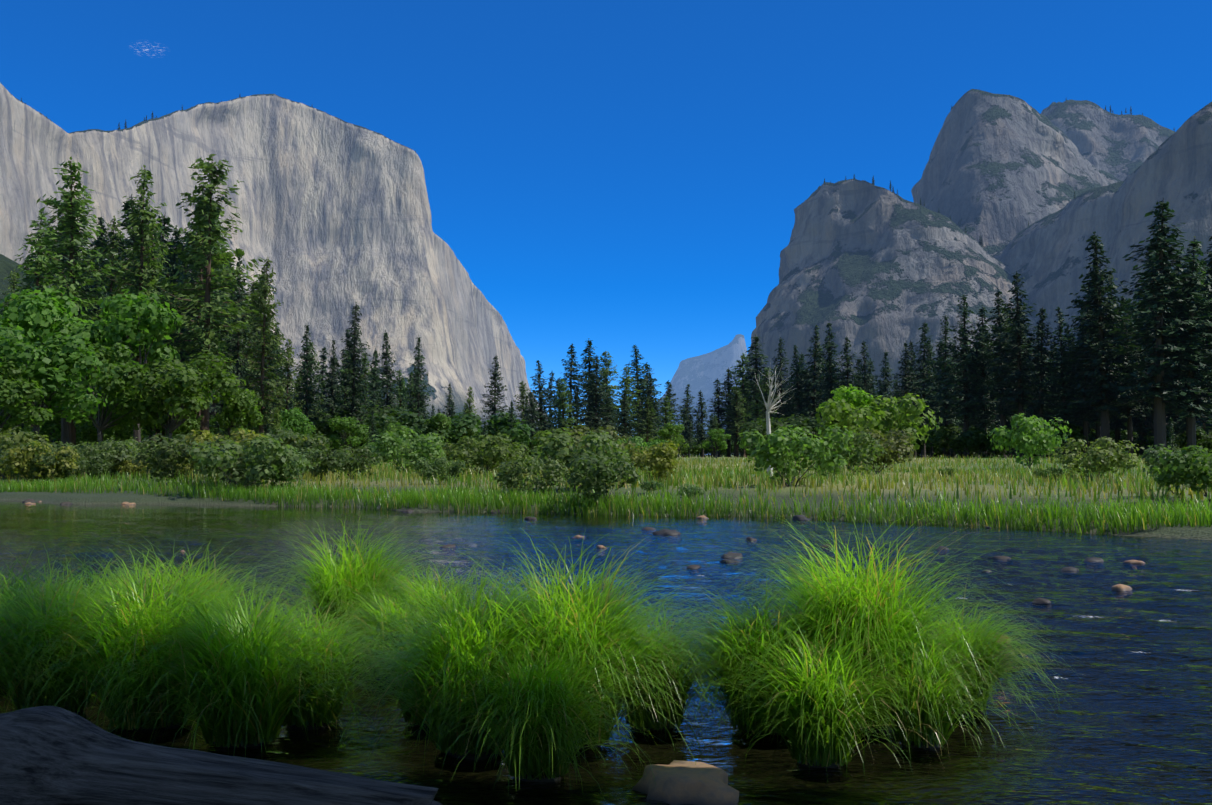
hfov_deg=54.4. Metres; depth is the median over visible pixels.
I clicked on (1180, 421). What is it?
fir tree
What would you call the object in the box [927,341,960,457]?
forest tree
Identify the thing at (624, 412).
fir tree
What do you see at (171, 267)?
forest tree
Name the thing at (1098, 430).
fir tree
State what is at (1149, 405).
forest tree
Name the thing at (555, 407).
forest tree
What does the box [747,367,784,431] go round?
pine tree
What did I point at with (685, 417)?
fir tree
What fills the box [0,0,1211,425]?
sky
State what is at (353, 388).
fir tree
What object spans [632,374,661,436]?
fir tree
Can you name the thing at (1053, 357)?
forest tree
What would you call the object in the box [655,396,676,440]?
pine tree
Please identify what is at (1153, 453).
willow shrub
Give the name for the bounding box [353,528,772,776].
sedge tuft
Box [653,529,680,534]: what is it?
river rock
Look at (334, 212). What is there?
el capitan cliff
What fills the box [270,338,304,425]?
pine tree
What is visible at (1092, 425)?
forest tree
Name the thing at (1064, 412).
fir tree
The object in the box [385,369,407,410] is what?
forest tree
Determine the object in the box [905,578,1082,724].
sedge tuft
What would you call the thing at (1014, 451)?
understory tree
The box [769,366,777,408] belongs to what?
forest tree
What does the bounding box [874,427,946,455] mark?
forest brush
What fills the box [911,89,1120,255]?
cathedral cliff
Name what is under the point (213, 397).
fir tree
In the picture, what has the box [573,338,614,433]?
fir tree
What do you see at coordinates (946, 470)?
willow shrub
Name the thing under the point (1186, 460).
meadow willow shrub
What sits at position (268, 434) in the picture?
willow shrub
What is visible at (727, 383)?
fir tree
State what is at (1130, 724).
river water
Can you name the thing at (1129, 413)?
fir tree
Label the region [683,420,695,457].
fir tree
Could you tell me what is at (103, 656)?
sedge tuft
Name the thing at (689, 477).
green meadow grass
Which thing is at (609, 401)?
fir tree
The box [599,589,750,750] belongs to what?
sedge tuft
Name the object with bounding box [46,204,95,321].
fir tree
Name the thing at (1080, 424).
fir tree
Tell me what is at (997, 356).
forest tree
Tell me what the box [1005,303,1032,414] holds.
fir tree
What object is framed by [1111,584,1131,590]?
river rock
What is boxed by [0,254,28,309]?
forest slope
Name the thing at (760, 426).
forest brush
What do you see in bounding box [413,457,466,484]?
willow shrub
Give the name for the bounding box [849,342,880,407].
fir tree
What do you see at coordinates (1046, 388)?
fir tree
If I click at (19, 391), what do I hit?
broadleaf tree
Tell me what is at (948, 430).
forest brush
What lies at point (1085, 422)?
fir tree
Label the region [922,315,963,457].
fir tree
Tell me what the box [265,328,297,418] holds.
fir tree
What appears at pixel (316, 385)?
forest tree
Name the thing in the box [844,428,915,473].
meadow willow shrub
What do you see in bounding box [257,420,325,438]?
forest brush
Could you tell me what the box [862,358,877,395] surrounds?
forest tree
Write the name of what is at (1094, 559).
river rock
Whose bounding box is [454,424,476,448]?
understory tree
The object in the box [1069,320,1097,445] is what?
fir tree
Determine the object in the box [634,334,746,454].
mountain cliff
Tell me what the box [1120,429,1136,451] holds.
forest brush
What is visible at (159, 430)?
understory tree
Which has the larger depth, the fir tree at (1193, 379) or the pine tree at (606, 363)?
the pine tree at (606, 363)
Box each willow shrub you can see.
[0,426,50,479]
[0,432,54,477]
[0,441,76,479]
[0,441,79,482]
[0,461,17,477]
[6,465,38,482]
[29,455,85,481]
[69,437,134,477]
[70,453,110,479]
[75,458,113,476]
[92,436,147,474]
[94,459,131,476]
[115,459,150,477]
[120,441,156,477]
[132,433,198,484]
[147,454,193,478]
[156,433,216,478]
[184,428,263,481]
[186,436,304,490]
[191,435,262,481]
[239,445,313,488]
[258,433,320,456]
[261,435,324,471]
[269,426,331,477]
[295,447,350,480]
[324,445,381,478]
[361,426,445,473]
[393,433,445,468]
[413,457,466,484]
[440,443,460,461]
[444,435,522,476]
[455,433,528,474]
[493,455,569,493]
[525,427,631,488]
[537,425,635,462]
[567,451,641,504]
[611,436,667,467]
[627,440,682,481]
[640,480,663,494]
[678,483,704,503]
[737,424,854,486]
[748,455,792,468]
[813,393,942,467]
[818,431,886,474]
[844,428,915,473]
[938,467,956,477]
[987,413,1071,467]
[1047,436,1144,481]
[1141,444,1211,496]
[1150,445,1211,500]
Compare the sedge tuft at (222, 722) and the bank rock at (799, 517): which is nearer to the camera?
the sedge tuft at (222, 722)
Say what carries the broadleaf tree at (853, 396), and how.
on the terrain ground at (1187, 531)
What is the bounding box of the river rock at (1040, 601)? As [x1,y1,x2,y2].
[1031,598,1050,603]
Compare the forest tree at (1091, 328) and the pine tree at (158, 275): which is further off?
the forest tree at (1091, 328)
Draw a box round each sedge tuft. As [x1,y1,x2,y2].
[0,534,329,734]
[0,540,94,697]
[0,548,199,715]
[0,559,93,715]
[12,548,190,631]
[72,569,400,755]
[77,527,337,677]
[220,515,473,650]
[223,582,415,740]
[278,555,663,772]
[319,580,450,682]
[326,547,509,655]
[339,603,461,727]
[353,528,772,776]
[403,611,670,799]
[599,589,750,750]
[637,572,894,759]
[665,509,1080,760]
[685,601,942,782]
[841,623,1049,763]
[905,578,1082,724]
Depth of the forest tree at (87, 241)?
175.33 m
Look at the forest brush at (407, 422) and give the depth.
118.36 m
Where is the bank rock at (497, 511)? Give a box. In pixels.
[491,509,501,512]
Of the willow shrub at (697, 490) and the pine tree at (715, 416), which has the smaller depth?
the willow shrub at (697, 490)
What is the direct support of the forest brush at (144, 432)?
on the terrain ground at (1187, 531)
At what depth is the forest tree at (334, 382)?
204.24 m
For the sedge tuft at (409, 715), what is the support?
on the river water
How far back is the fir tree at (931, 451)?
174.06 m
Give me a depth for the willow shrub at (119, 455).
55.03 m
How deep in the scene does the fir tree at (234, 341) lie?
109.07 m
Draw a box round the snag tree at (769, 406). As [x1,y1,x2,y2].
[754,360,795,476]
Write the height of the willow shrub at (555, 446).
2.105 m
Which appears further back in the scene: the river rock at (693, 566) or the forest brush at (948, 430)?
the forest brush at (948, 430)
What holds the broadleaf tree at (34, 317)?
on the terrain ground at (1187, 531)
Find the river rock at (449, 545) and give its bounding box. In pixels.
[440,544,455,547]
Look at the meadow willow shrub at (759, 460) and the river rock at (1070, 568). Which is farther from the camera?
the meadow willow shrub at (759, 460)
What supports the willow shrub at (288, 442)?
on the terrain ground at (1187, 531)
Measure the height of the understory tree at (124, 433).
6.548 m
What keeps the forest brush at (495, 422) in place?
on the terrain ground at (1187, 531)
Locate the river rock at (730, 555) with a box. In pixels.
[721,551,742,558]
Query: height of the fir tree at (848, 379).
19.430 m
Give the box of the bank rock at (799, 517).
[792,515,810,519]
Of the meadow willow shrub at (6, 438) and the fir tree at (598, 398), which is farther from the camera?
the fir tree at (598, 398)
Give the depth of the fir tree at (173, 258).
112.72 m
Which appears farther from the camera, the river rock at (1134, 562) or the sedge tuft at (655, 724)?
the river rock at (1134, 562)
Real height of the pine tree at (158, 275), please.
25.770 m
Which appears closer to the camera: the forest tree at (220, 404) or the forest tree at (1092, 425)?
the forest tree at (220, 404)
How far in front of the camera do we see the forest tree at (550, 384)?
345.54 m
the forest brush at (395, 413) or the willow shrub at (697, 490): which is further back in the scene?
the forest brush at (395, 413)
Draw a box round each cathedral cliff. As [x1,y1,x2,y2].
[739,179,1040,454]
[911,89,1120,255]
[1041,100,1174,180]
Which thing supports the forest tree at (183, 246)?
on the terrain ground at (1187, 531)
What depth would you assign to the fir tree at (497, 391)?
149.38 m
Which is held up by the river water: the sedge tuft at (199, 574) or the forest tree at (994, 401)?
the sedge tuft at (199, 574)
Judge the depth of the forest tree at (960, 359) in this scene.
209.97 m
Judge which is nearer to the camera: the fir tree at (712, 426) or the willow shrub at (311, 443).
the willow shrub at (311, 443)
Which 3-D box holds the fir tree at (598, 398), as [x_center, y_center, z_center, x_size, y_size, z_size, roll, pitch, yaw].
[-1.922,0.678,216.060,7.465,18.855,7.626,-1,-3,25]
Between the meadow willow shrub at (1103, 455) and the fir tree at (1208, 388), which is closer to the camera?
the meadow willow shrub at (1103, 455)
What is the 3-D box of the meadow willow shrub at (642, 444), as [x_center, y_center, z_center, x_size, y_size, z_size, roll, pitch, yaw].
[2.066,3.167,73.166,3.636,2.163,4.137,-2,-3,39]
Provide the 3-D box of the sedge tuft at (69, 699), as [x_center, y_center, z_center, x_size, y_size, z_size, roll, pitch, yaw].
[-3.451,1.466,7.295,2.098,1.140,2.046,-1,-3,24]
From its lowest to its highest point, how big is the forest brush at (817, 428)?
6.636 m
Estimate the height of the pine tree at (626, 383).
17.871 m
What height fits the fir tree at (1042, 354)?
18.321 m
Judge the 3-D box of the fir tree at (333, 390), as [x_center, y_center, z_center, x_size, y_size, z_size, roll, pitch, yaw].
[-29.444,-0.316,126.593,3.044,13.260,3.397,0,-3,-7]
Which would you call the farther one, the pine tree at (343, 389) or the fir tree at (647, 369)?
the fir tree at (647, 369)
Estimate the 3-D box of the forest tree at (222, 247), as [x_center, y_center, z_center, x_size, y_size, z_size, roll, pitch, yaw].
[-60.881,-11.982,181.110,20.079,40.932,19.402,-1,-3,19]
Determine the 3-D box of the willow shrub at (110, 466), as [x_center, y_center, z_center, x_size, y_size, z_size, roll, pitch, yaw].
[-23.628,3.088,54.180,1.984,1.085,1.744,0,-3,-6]
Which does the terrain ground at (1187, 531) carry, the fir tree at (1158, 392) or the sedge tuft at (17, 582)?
the fir tree at (1158, 392)
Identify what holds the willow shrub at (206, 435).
on the terrain ground at (1187, 531)
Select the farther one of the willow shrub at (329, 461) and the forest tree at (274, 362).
the forest tree at (274, 362)
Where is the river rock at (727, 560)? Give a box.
[719,559,738,562]
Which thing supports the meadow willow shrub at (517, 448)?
on the terrain ground at (1187, 531)
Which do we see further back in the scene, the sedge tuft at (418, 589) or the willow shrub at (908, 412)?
the willow shrub at (908, 412)
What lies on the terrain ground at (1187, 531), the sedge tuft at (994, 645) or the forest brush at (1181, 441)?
the forest brush at (1181, 441)
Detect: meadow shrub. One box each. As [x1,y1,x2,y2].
[811,465,843,476]
[1033,466,1065,481]
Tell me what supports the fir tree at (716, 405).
on the terrain ground at (1187, 531)
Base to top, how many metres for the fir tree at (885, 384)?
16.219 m
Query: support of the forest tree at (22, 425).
on the terrain ground at (1187, 531)
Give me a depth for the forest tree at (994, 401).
206.96 m
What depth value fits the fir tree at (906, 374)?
170.84 m
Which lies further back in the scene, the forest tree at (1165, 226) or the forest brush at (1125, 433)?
the forest tree at (1165, 226)
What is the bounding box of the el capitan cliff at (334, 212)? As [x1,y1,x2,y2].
[0,83,552,431]
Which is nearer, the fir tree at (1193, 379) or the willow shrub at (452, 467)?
the willow shrub at (452, 467)
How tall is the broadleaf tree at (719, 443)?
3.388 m
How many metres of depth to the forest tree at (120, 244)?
167.42 m
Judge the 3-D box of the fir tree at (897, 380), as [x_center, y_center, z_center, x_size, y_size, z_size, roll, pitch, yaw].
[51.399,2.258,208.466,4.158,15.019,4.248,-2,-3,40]
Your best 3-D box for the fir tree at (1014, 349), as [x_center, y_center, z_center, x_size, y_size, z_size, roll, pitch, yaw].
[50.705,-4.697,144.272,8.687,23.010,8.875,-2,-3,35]
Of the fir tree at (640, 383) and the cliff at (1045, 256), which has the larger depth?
the cliff at (1045, 256)
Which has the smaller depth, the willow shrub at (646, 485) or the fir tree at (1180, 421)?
the willow shrub at (646, 485)
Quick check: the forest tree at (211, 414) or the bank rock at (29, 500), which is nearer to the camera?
the bank rock at (29, 500)
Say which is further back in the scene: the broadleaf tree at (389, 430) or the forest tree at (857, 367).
the forest tree at (857, 367)
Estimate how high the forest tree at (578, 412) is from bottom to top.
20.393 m
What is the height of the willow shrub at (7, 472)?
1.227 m
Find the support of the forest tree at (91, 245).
on the terrain ground at (1187, 531)
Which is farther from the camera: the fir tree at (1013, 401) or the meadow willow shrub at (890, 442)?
the fir tree at (1013, 401)
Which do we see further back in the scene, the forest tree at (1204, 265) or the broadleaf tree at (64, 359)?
the forest tree at (1204, 265)
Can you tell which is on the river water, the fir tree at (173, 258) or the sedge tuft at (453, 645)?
the sedge tuft at (453, 645)
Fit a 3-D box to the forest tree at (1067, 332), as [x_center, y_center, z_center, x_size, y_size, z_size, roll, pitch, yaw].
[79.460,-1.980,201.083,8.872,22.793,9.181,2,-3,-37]
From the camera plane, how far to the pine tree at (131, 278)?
146.01 m
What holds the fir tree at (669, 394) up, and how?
on the terrain ground at (1187, 531)
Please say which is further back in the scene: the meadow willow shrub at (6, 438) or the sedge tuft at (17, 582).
the meadow willow shrub at (6, 438)
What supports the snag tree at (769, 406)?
on the terrain ground at (1187, 531)
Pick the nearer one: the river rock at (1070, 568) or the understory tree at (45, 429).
the river rock at (1070, 568)
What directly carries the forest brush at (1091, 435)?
on the terrain ground at (1187, 531)
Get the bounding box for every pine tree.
[0,269,22,420]
[1,213,68,428]
[17,157,124,450]
[77,216,130,332]
[98,165,186,390]
[114,224,164,292]
[123,225,195,444]
[148,153,263,434]
[158,196,236,422]
[235,257,294,433]
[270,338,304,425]
[270,407,284,435]
[328,350,363,414]
[355,352,379,457]
[398,374,421,456]
[463,386,477,424]
[510,381,530,456]
[545,379,576,431]
[585,351,621,431]
[605,367,641,434]
[632,398,660,443]
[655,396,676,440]
[705,415,722,457]
[721,353,764,456]
[721,386,749,456]
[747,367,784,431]
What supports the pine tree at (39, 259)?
on the terrain ground at (1187, 531)
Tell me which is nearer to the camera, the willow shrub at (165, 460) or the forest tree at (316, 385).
the willow shrub at (165, 460)
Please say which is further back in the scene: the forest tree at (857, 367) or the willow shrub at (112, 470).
the forest tree at (857, 367)
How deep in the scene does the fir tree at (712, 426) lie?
205.65 m
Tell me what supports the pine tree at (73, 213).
on the terrain ground at (1187, 531)
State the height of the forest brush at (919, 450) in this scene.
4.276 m
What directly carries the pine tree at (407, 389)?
on the terrain ground at (1187, 531)
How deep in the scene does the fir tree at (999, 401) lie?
166.77 m
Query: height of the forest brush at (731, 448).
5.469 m
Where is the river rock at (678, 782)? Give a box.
[632,760,738,804]
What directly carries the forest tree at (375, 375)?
on the terrain ground at (1187, 531)
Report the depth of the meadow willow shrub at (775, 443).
37.80 m
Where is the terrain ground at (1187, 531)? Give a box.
[0,455,1211,539]
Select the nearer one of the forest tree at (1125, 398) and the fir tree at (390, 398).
the fir tree at (390, 398)
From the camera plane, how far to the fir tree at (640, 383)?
244.17 m
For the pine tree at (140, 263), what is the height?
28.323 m
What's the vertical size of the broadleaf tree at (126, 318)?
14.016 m
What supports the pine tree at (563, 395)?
on the terrain ground at (1187, 531)
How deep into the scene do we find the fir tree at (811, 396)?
217.10 m
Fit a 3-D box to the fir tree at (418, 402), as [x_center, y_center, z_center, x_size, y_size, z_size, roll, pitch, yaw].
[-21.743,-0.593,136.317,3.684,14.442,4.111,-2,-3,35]
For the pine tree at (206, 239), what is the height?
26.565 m
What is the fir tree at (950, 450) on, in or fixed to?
on the terrain ground at (1187, 531)
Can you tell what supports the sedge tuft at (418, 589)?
on the river water
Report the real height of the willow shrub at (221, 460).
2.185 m
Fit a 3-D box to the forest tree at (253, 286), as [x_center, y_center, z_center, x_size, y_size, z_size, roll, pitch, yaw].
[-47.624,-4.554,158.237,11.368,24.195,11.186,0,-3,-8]
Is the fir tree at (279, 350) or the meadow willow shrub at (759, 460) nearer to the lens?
the meadow willow shrub at (759, 460)
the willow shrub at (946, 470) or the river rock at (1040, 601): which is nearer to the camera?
the river rock at (1040, 601)
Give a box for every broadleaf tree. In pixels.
[0,286,145,445]
[0,321,114,433]
[0,360,53,434]
[55,342,158,444]
[69,286,215,443]
[127,350,245,440]
[212,385,263,438]
[278,407,315,438]
[384,423,408,460]
[418,412,450,442]
[655,423,684,446]
[702,428,730,458]
[818,384,889,465]
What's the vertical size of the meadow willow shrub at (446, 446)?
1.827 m
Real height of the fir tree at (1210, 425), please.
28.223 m
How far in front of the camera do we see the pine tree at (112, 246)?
112.93 m
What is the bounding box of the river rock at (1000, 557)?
[990,556,1009,558]
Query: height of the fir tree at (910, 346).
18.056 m
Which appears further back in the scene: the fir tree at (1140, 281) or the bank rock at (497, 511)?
the fir tree at (1140, 281)
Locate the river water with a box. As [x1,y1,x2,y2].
[0,500,1211,804]
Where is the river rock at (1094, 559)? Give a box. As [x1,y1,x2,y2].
[1084,557,1103,561]
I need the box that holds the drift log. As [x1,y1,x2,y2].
[0,706,442,804]
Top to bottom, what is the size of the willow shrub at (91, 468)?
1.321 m
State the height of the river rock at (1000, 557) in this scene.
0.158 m
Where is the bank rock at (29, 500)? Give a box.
[22,499,34,501]
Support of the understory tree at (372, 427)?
on the terrain ground at (1187, 531)
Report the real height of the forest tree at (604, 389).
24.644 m
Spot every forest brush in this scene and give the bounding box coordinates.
[43,418,158,455]
[155,417,226,445]
[209,428,258,437]
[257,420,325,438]
[308,404,417,457]
[343,412,457,460]
[444,411,538,450]
[679,440,690,453]
[681,438,704,456]
[691,443,712,456]
[721,438,749,456]
[738,413,819,454]
[738,442,753,453]
[805,417,867,447]
[815,409,901,439]
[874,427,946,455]
[908,431,936,454]
[909,443,934,457]
[930,424,994,457]
[943,427,1012,457]
[1003,422,1088,457]
[1048,423,1095,457]
[1082,429,1126,451]
[1115,435,1169,456]
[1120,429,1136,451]
[1148,435,1185,450]
[1170,429,1211,452]
[1183,429,1211,451]
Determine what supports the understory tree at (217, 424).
on the terrain ground at (1187, 531)
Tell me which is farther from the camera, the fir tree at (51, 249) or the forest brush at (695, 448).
the forest brush at (695, 448)
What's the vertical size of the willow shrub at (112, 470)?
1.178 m
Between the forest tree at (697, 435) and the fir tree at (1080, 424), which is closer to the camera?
the fir tree at (1080, 424)
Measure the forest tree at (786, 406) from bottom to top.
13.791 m
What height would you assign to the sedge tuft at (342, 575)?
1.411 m
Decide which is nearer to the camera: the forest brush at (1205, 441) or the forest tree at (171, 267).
the forest brush at (1205, 441)
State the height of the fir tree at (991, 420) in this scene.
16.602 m
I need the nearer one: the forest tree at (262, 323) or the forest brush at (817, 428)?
the forest brush at (817, 428)
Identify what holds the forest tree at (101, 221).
on the terrain ground at (1187, 531)
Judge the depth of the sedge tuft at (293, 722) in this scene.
6.83 m
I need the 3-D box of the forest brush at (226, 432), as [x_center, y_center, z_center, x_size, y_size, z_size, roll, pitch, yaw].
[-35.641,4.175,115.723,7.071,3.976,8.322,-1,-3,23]
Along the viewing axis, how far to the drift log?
4.42 m
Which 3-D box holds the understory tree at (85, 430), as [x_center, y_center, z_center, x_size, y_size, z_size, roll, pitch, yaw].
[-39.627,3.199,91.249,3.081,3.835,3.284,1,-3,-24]
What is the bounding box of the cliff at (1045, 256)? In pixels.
[993,181,1123,361]
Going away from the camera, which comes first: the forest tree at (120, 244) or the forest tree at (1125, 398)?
the forest tree at (120, 244)
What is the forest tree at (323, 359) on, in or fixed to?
on the terrain ground at (1187, 531)
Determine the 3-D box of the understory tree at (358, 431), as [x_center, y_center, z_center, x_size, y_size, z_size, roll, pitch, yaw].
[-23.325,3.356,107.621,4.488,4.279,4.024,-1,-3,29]
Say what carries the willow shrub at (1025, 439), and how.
on the terrain ground at (1187, 531)
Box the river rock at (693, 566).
[686,565,699,568]
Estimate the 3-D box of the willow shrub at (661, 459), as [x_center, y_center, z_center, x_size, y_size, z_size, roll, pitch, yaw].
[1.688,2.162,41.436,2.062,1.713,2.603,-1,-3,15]
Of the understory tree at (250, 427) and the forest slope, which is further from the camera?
the forest slope
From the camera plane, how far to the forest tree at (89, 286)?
147.94 m
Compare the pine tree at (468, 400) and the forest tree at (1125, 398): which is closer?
the pine tree at (468, 400)
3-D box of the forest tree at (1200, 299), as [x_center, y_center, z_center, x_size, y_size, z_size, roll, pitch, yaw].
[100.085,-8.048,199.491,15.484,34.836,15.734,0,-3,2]
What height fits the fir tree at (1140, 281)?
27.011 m
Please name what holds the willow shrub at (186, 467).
on the terrain ground at (1187, 531)
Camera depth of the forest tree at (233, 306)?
174.48 m
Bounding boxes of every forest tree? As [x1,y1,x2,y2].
[2,256,44,427]
[17,195,93,293]
[48,224,85,295]
[79,216,135,358]
[82,237,122,310]
[83,239,118,318]
[107,194,147,292]
[113,228,138,290]
[135,211,191,377]
[162,236,184,355]
[170,195,246,412]
[172,239,185,270]
[178,217,255,374]
[178,219,257,420]
[216,267,252,414]
[218,259,260,408]
[219,280,289,411]
[253,279,288,398]
[259,328,288,409]
[289,373,313,416]
[292,342,329,423]
[312,347,333,420]
[324,360,341,409]
[325,329,364,419]
[363,353,383,410]
[384,382,399,412]
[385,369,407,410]
[405,367,424,412]
[544,371,561,430]
[546,379,568,429]
[572,398,581,435]
[597,366,618,427]
[693,413,699,456]
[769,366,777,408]
[777,377,795,451]
[791,352,810,409]
[809,343,827,412]
[853,357,870,394]
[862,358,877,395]
[920,342,940,457]
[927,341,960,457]
[955,333,971,454]
[981,337,998,456]
[984,307,1033,456]
[1049,344,1066,456]
[1059,325,1072,452]
[1067,322,1112,435]
[1076,278,1139,431]
[1107,329,1150,426]
[1117,298,1150,424]
[1123,283,1151,457]
[1133,222,1179,430]
[1136,264,1208,437]
[1149,258,1211,429]
[1167,254,1210,429]
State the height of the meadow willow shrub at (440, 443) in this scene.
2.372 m
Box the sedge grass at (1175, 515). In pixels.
[0,472,1211,534]
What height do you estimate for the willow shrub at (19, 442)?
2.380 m
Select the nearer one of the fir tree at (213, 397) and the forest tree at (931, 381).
the fir tree at (213, 397)
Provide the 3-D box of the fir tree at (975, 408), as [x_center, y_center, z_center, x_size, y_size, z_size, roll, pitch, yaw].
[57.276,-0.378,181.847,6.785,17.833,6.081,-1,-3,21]
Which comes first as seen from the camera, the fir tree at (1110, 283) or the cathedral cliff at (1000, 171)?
the fir tree at (1110, 283)
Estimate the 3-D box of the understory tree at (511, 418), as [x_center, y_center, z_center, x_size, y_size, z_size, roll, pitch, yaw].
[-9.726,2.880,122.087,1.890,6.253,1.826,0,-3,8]
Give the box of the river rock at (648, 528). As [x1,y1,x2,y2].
[642,527,655,529]
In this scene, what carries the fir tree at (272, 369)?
on the terrain ground at (1187, 531)
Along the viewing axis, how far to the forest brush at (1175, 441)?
152.56 m
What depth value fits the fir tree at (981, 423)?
152.09 m
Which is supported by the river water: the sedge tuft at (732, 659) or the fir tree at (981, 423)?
the sedge tuft at (732, 659)
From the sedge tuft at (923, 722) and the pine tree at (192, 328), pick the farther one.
the pine tree at (192, 328)
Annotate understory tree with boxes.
[23,406,95,445]
[73,419,115,448]
[76,415,147,444]
[131,401,181,443]
[173,414,209,437]
[213,408,222,435]
[233,407,269,433]
[257,394,273,434]
[319,431,337,446]
[328,416,371,448]
[366,408,378,462]
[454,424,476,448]
[481,421,487,439]
[506,400,519,452]
[530,430,548,449]
[639,433,657,448]
[670,434,689,457]
[701,439,720,456]
[1009,428,1016,457]
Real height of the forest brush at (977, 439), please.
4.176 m
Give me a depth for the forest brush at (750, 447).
275.65 m
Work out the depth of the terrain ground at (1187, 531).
36.15 m
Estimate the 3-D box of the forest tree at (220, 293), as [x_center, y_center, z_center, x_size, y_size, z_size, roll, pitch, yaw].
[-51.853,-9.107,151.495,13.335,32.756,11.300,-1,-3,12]
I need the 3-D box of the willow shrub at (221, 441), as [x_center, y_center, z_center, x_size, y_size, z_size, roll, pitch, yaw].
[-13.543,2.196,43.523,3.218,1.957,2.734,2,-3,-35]
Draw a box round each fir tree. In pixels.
[27,224,68,424]
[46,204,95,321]
[150,225,193,438]
[176,191,228,413]
[215,255,259,427]
[243,315,293,424]
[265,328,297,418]
[293,324,324,423]
[318,338,342,449]
[331,302,373,454]
[360,348,383,422]
[370,330,403,459]
[402,335,433,425]
[441,384,456,422]
[479,356,512,429]
[521,392,546,448]
[522,360,558,432]
[546,343,591,430]
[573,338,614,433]
[576,355,613,431]
[600,391,617,440]
[612,390,635,441]
[614,344,661,456]
[630,362,664,436]
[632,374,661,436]
[655,380,685,439]
[675,384,697,454]
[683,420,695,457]
[690,390,713,456]
[704,413,717,456]
[705,378,731,456]
[710,367,747,456]
[721,390,745,457]
[726,334,777,456]
[762,337,796,422]
[780,345,811,427]
[793,325,827,425]
[804,371,817,425]
[812,320,846,418]
[825,336,861,401]
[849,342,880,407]
[869,350,899,411]
[887,343,921,456]
[890,373,901,401]
[902,322,943,457]
[902,340,921,457]
[919,358,942,457]
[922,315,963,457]
[933,294,994,457]
[939,345,963,457]
[939,380,962,457]
[948,352,979,429]
[956,305,1007,457]
[960,346,996,457]
[975,288,1026,457]
[981,357,997,456]
[985,271,1052,457]
[989,324,1024,455]
[990,322,1030,457]
[997,313,1034,447]
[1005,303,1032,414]
[1021,308,1068,457]
[1029,343,1054,425]
[1037,306,1089,457]
[1048,356,1075,451]
[1054,304,1110,456]
[1057,232,1149,437]
[1065,332,1090,457]
[1068,274,1125,444]
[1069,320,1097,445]
[1091,279,1134,453]
[1104,196,1211,449]
[1108,336,1134,444]
[1109,295,1151,456]
[1124,241,1178,434]
[1125,243,1175,401]
[1125,348,1153,457]
[1148,236,1211,447]
[1153,286,1211,444]
[1164,268,1211,446]
[1166,416,1181,484]
[1176,235,1211,400]
[1180,260,1211,433]
[1197,279,1211,431]
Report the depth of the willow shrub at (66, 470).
50.56 m
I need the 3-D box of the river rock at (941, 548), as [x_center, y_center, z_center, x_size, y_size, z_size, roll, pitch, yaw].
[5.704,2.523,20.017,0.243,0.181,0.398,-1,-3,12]
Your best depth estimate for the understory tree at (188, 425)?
107.75 m
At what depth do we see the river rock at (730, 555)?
18.42 m
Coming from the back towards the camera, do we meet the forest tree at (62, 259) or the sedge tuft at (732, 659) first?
the forest tree at (62, 259)
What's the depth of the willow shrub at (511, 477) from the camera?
35.07 m
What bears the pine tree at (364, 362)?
on the terrain ground at (1187, 531)
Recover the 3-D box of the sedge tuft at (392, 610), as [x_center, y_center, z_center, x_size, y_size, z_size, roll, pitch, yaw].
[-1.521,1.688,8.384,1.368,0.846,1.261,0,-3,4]
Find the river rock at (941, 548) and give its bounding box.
[937,546,948,549]
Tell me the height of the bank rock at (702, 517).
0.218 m
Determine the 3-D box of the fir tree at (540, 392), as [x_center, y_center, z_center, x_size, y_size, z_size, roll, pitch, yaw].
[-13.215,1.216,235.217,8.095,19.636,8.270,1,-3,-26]
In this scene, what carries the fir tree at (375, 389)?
on the terrain ground at (1187, 531)
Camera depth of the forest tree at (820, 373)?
221.03 m
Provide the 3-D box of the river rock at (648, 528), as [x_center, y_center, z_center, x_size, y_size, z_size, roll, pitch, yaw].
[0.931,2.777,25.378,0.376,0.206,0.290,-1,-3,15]
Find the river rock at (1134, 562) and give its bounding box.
[1123,560,1144,563]
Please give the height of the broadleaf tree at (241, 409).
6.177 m
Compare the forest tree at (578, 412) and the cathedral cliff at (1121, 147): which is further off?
the cathedral cliff at (1121, 147)
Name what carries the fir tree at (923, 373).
on the terrain ground at (1187, 531)
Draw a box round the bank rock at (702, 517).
[696,515,708,518]
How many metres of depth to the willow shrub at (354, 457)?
50.36 m
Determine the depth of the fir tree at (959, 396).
185.52 m
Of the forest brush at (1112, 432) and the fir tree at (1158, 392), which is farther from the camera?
the forest brush at (1112, 432)
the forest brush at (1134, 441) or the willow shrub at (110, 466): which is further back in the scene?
the forest brush at (1134, 441)
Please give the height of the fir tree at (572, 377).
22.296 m
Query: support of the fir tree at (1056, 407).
on the terrain ground at (1187, 531)
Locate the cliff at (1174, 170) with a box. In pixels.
[1101,102,1211,319]
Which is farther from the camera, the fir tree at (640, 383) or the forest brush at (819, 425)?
the fir tree at (640, 383)
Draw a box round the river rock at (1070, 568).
[1061,566,1078,570]
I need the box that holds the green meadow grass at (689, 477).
[0,455,1211,512]
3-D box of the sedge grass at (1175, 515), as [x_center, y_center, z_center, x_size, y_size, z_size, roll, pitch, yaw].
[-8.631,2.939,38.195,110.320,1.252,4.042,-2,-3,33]

